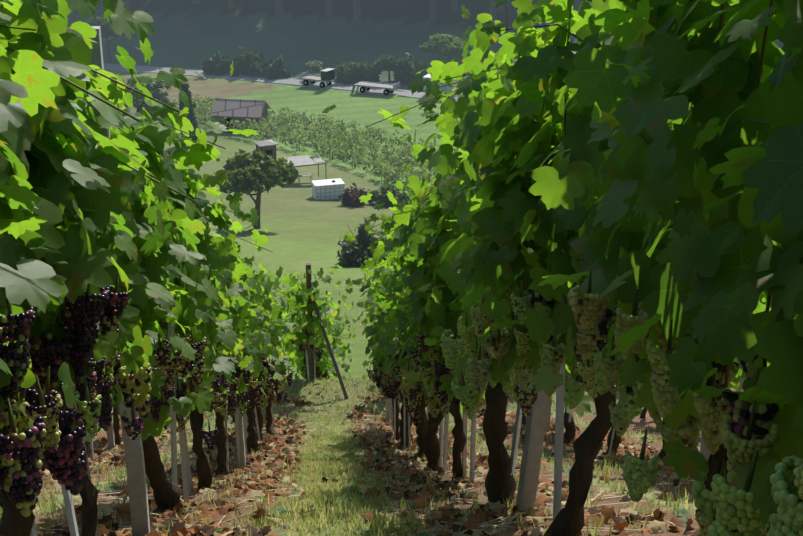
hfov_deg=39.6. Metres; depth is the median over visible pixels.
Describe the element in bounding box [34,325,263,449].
vine grapes
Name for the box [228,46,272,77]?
bush
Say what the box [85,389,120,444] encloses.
vine row
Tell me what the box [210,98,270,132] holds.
tiled hut
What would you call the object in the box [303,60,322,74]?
road tree
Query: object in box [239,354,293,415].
vine grapes
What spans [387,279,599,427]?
vine grapes
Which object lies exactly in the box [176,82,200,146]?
conifer
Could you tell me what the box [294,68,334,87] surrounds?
truck
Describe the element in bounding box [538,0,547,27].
forest tree
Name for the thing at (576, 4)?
forest tree
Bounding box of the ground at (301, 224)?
[25,0,784,535]
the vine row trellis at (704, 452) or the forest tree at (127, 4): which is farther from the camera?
the forest tree at (127, 4)
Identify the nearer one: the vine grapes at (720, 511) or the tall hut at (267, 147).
the vine grapes at (720, 511)
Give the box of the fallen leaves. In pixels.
[0,392,699,535]
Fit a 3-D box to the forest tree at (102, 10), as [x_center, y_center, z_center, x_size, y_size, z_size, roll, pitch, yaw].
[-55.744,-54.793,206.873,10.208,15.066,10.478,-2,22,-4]
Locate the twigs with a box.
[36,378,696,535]
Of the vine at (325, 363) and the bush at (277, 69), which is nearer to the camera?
the vine at (325, 363)
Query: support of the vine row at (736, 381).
on the ground at (301, 224)
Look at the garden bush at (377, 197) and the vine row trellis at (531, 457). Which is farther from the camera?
the garden bush at (377, 197)
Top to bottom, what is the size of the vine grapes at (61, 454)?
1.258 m
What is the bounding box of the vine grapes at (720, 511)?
[567,269,802,535]
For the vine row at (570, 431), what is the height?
8.239 m
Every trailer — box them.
[351,81,406,94]
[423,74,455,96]
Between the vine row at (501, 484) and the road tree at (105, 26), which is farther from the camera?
the road tree at (105, 26)
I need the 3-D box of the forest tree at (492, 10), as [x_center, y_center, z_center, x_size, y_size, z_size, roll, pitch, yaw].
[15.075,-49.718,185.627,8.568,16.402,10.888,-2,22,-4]
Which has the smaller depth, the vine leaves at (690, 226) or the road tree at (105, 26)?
the vine leaves at (690, 226)
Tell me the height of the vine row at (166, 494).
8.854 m
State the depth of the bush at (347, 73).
163.95 m
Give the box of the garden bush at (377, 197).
[367,180,410,207]
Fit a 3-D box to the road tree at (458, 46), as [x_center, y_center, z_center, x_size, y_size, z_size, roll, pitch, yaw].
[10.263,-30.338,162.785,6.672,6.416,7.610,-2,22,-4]
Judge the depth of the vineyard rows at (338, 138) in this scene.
124.03 m
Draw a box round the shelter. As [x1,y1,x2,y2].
[285,155,326,184]
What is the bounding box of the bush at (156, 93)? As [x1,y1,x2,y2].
[122,76,170,120]
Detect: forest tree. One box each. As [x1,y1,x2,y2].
[100,0,105,13]
[122,0,130,8]
[489,0,495,18]
[496,4,504,12]
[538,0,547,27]
[573,0,582,10]
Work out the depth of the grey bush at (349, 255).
57.22 m
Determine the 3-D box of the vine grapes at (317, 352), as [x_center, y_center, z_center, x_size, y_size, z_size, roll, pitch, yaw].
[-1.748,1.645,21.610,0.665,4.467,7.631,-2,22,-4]
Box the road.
[104,63,457,100]
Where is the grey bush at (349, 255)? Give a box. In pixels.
[335,216,394,266]
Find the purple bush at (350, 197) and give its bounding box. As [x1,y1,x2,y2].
[338,182,368,206]
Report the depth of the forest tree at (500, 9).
189.12 m
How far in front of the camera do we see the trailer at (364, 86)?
157.44 m
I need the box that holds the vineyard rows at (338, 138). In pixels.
[142,95,439,192]
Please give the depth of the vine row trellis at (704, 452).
9.75 m
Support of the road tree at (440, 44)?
on the ground at (301, 224)
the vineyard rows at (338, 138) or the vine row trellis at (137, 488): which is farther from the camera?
the vineyard rows at (338, 138)
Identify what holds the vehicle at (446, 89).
on the ground at (301, 224)
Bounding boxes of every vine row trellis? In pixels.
[17,26,273,535]
[90,421,114,459]
[386,114,802,519]
[526,378,743,461]
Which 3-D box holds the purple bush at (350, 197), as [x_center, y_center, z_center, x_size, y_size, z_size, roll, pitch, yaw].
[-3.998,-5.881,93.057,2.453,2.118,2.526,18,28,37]
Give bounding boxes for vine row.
[0,0,317,535]
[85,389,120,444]
[339,0,793,535]
[515,292,795,458]
[639,357,739,434]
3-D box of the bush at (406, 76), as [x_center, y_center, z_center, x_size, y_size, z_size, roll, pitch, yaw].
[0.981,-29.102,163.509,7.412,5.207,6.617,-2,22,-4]
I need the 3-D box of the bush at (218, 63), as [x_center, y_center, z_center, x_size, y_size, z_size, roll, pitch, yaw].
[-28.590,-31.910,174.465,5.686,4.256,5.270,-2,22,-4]
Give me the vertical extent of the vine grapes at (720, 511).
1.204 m
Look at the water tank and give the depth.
95.99 m
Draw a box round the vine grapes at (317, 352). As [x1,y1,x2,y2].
[289,328,327,379]
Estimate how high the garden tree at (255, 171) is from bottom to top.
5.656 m
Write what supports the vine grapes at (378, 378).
attached to the vine row at (501, 484)
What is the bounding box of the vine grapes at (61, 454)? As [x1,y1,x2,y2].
[0,271,152,524]
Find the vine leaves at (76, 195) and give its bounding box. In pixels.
[0,0,268,519]
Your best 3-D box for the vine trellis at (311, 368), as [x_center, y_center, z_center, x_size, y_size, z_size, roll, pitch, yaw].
[-1.371,1.623,21.302,0.888,6.227,8.903,-2,22,-4]
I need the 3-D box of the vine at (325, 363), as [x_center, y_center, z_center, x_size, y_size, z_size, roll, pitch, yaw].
[-1.817,1.363,21.657,2.298,6.130,8.573,-2,22,-4]
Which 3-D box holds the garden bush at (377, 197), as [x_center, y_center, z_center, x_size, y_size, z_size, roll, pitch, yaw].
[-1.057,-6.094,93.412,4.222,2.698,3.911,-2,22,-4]
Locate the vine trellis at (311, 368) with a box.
[302,263,361,403]
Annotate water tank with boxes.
[311,178,344,199]
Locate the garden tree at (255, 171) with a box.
[219,149,298,228]
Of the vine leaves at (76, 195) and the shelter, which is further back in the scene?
the shelter
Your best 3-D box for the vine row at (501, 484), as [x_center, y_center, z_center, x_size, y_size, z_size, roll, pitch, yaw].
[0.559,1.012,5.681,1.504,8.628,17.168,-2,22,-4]
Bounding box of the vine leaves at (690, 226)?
[322,0,802,530]
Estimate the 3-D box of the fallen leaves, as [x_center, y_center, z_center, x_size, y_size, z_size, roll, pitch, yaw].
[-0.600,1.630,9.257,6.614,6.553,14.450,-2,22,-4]
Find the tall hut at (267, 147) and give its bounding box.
[253,139,277,160]
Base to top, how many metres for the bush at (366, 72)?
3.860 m
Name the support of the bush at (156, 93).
on the ground at (301, 224)
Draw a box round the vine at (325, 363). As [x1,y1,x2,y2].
[271,264,366,380]
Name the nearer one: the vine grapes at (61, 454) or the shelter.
the vine grapes at (61, 454)
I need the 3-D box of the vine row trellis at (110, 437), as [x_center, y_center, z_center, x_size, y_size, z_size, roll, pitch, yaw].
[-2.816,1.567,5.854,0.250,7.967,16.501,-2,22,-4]
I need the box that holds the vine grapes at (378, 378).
[366,358,414,398]
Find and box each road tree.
[86,16,124,62]
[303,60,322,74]
[374,53,407,81]
[419,33,460,63]
[452,37,493,75]
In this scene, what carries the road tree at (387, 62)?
on the ground at (301, 224)

